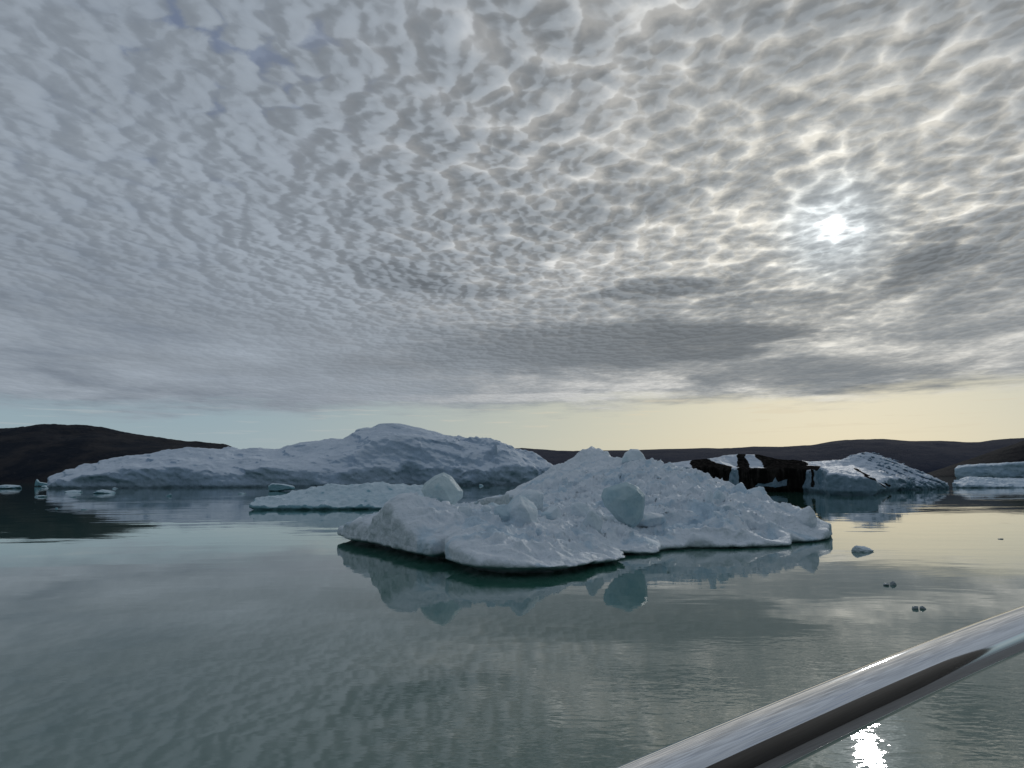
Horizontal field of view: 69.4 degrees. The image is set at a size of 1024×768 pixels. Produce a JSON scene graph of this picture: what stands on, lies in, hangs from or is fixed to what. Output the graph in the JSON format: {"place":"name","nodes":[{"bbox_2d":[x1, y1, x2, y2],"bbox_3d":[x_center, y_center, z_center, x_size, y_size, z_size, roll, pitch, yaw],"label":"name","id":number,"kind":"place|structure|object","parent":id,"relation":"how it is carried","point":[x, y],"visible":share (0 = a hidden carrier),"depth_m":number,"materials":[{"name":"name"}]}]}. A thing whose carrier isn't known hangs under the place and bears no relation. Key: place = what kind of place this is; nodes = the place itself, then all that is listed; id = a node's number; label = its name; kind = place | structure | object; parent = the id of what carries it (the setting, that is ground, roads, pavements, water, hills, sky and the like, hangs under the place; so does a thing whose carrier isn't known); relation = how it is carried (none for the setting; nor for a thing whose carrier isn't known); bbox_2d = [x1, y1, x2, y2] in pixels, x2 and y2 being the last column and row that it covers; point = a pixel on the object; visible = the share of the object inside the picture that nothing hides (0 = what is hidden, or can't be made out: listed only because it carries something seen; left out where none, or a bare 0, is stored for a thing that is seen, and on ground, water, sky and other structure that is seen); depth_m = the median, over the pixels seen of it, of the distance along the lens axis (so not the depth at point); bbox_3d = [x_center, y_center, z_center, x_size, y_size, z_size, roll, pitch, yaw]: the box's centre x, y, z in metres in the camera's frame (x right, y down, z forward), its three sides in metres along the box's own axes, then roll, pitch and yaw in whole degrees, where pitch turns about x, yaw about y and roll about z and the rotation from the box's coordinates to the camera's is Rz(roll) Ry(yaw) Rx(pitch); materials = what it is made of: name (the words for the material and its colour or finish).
{"place":"outdoors","nodes":[
{"label":"outdoors","id":0,"kind":"place"},
{"bbox_2d":[0,424,230,482],"bbox_3d":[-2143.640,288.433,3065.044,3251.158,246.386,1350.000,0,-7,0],"label":"hills","id":1,"kind":"structure","parent":0,"point":[39,452],"depth_m":2693.20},
{"bbox_2d":[0,476,1023,767],"bbox_3d":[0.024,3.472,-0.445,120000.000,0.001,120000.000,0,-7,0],"label":"water","id":2,"kind":"structure","parent":0,"point":[188,628],"depth_m":16.66,"materials":[{"name":"teal liquid"}]},
{"bbox_2d":[0,485,21,488],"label":"floating ice","id":3,"kind":"structure","parent":2,"relation":"on","point":[10,487],"depth_m":386.84,"materials":[{"name":"white ice"}]},
{"bbox_2d":[65,490,81,492],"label":"floating ice","id":4,"kind":"structure","parent":2,"relation":"on","point":[73,491],"depth_m":239.78,"materials":[{"name":"white ice"}]},
{"bbox_2d":[93,489,114,493],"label":"floating ice","id":5,"kind":"structure","parent":2,"relation":"on","point":[102,491],"depth_m":217.17,"materials":[{"name":"white ice"}]},
{"bbox_2d":[268,483,294,490],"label":"iceberg","id":6,"kind":"object","parent":2,"relation":"on","point":[277,487],"visible":0.88,"depth_m":239.24,"materials":[{"name":"white ice"}]},
{"bbox_2d":[47,423,552,488],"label":"iceberg","id":7,"kind":"object","parent":2,"relation":"on","point":[393,453],"visible":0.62,"depth_m":384.58,"materials":[{"name":"white ice"}]},
{"bbox_2d":[249,481,423,509],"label":"ice floe","id":8,"kind":"object","parent":2,"relation":"on","point":[367,495],"visible":0.63,"depth_m":90.26,"materials":[{"name":"white ice"}]},
{"bbox_2d":[337,446,831,573],"bbox_3d":[8.179,8.371,61.993,37.240,7.014,71.313,0,-7,0],"label":"ice floe","id":9,"kind":"object","parent":2,"relation":"on","point":[478,539],"visible":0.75,"depth_m":37.11,"materials":[{"name":"white ice"}]},
{"bbox_2d":[421,472,462,504],"bbox_3d":[-3.599,5.480,38.151,2.165,1.846,1.955,0,-7,0],"label":"ice block","id":10,"kind":"object","parent":9,"relation":"on","point":[441,487],"depth_m":37.55,"materials":[{"name":"white ice"}]},
{"bbox_2d":[458,506,472,516],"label":"ice block","id":11,"kind":"object","parent":9,"relation":"on","point":[466,511],"depth_m":33.89,"materials":[{"name":"white ice"}]},
{"bbox_2d":[481,505,490,511],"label":"ice block","id":12,"kind":"object","parent":9,"relation":"on","point":[485,508],"depth_m":34.83,"materials":[{"name":"white ice"}]},
{"bbox_2d":[494,504,508,520],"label":"ice block","id":13,"kind":"object","parent":9,"relation":"on","point":[501,511],"depth_m":34.18,"materials":[{"name":"white ice"}]},
{"bbox_2d":[507,495,537,523],"bbox_3d":[0.530,6.023,34.255,1.544,1.752,2.174,4,-8,-30],"label":"ice block","id":14,"kind":"object","parent":9,"relation":"on","point":[521,509],"depth_m":33.59,"materials":[{"name":"white ice"}]},
{"bbox_2d":[520,489,543,509],"bbox_3d":[0.945,6.197,39.005,1.657,1.256,1.719,2,-8,-20],"label":"ice block","id":15,"kind":"object","parent":9,"relation":"on","point":[536,497],"depth_m":38.70,"materials":[{"name":"white ice"}]},
{"bbox_2d":[541,506,561,519],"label":"ice block","id":16,"kind":"object","parent":9,"relation":"on","point":[552,512],"depth_m":36.58,"materials":[{"name":"white ice"}]},
{"bbox_2d":[570,502,589,517],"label":"ice block","id":17,"kind":"object","parent":9,"relation":"on","point":[578,509],"depth_m":39.40,"materials":[{"name":"white ice"}]},
{"bbox_2d":[582,509,602,531],"bbox_3d":[3.845,6.576,35.264,0.896,1.228,0.700,4,-9,-31],"label":"ice block","id":18,"kind":"object","parent":9,"relation":"on","point":[593,519],"depth_m":35.01,"materials":[{"name":"white ice"}]},
{"bbox_2d":[601,482,644,528],"bbox_3d":[5.747,6.313,38.292,2.264,2.455,1.863,0,-7,0],"label":"ice block","id":19,"kind":"object","parent":9,"relation":"on","point":[624,502],"depth_m":37.69,"materials":[{"name":"white ice"}]},
{"bbox_2d":[622,449,644,463],"bbox_3d":[10.518,6.518,63.899,2.484,1.805,3.215,0,-7,0],"label":"ice block","id":20,"kind":"object","parent":9,"relation":"on","point":[632,455],"depth_m":62.84,"materials":[{"name":"white ice"}]},
{"bbox_2d":[637,512,665,527],"bbox_3d":[7.130,7.265,39.179,1.925,1.014,1.672,4,-9,-33],"label":"ice block","id":21,"kind":"object","parent":9,"relation":"on","point":[650,519],"depth_m":38.61,"materials":[{"name":"white ice"}]},
{"bbox_2d":[704,490,712,502],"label":"ice block","id":22,"kind":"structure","parent":9,"relation":"on","point":[708,498],"depth_m":42.74,"materials":[{"name":"white ice"}]},
{"bbox_2d":[713,490,725,503],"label":"ice block","id":23,"kind":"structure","parent":9,"relation":"on","point":[719,495],"depth_m":43.97,"materials":[{"name":"white ice"}]},
{"bbox_2d":[719,505,730,510],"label":"ice block","id":24,"kind":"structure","parent":9,"relation":"on","point":[727,507],"depth_m":41.15,"materials":[{"name":"white ice"}]},
{"bbox_2d":[731,482,746,492],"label":"ice block","id":25,"kind":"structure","parent":9,"relation":"on","point":[740,486],"depth_m":49.66,"materials":[{"name":"white ice"}]},
{"bbox_2d":[745,486,766,499],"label":"ice block","id":26,"kind":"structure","parent":9,"relation":"on","point":[759,492],"depth_m":47.97,"materials":[{"name":"white ice"}]},
{"bbox_2d":[762,494,771,500],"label":"ice block","id":27,"kind":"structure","parent":9,"relation":"on","point":[766,497],"depth_m":47.02,"materials":[{"name":"white ice"}]},
{"bbox_2d":[796,506,816,527],"bbox_3d":[16.520,7.620,41.669,1.200,1.466,1.278,4,-9,-31],"label":"ice block","id":28,"kind":"object","parent":9,"relation":"on","point":[806,515],"depth_m":41.32,"materials":[{"name":"white ice"}]},
{"bbox_2d":[666,452,948,495],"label":"iceberg","id":29,"kind":"object","parent":2,"relation":"on","point":[863,474],"visible":0.65,"depth_m":181.99,"materials":[{"name":"white ice"}]},
{"bbox_2d":[851,545,873,551],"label":"floating ice","id":30,"kind":"structure","parent":2,"relation":"on","point":[856,548],"depth_m":34.52,"materials":[{"name":"white ice"}]},
{"bbox_2d":[952,476,1023,487],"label":"iceberg","id":31,"kind":"object","parent":2,"relation":"on","point":[977,482],"visible":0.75,"depth_m":215.53,"materials":[{"name":"white ice"}]},
{"bbox_2d":[955,461,1023,477],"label":"iceberg","id":32,"kind":"object","parent":2,"relation":"on","point":[1006,470],"visible":0.78,"depth_m":980.57,"materials":[{"name":"white ice"}]},
{"bbox_2d":[0,0,1023,450],"label":"sky","id":33,"kind":"structure","parent":0,"point":[558,225],"materials":[{"name":"grey"}]},
{"bbox_2d":[515,438,1023,472],"bbox_3d":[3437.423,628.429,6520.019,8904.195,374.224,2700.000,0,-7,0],"label":"hills","id":34,"kind":"structure","parent":0,"point":[926,456],"depth_m":5960.06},
{"bbox_2d":[616,606,1023,767],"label":"railing","id":35,"kind":"object","parent":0,"point":[791,729],"visible":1,"depth_m":0.55,"materials":[{"name":"silver metal"}]},
{"bbox_2d":[926,441,1023,475],"bbox_3d":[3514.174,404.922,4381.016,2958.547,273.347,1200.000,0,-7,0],"label":"hills","id":36,"kind":"structure","parent":0,"point":[1013,453],"depth_m":4101.25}
]}

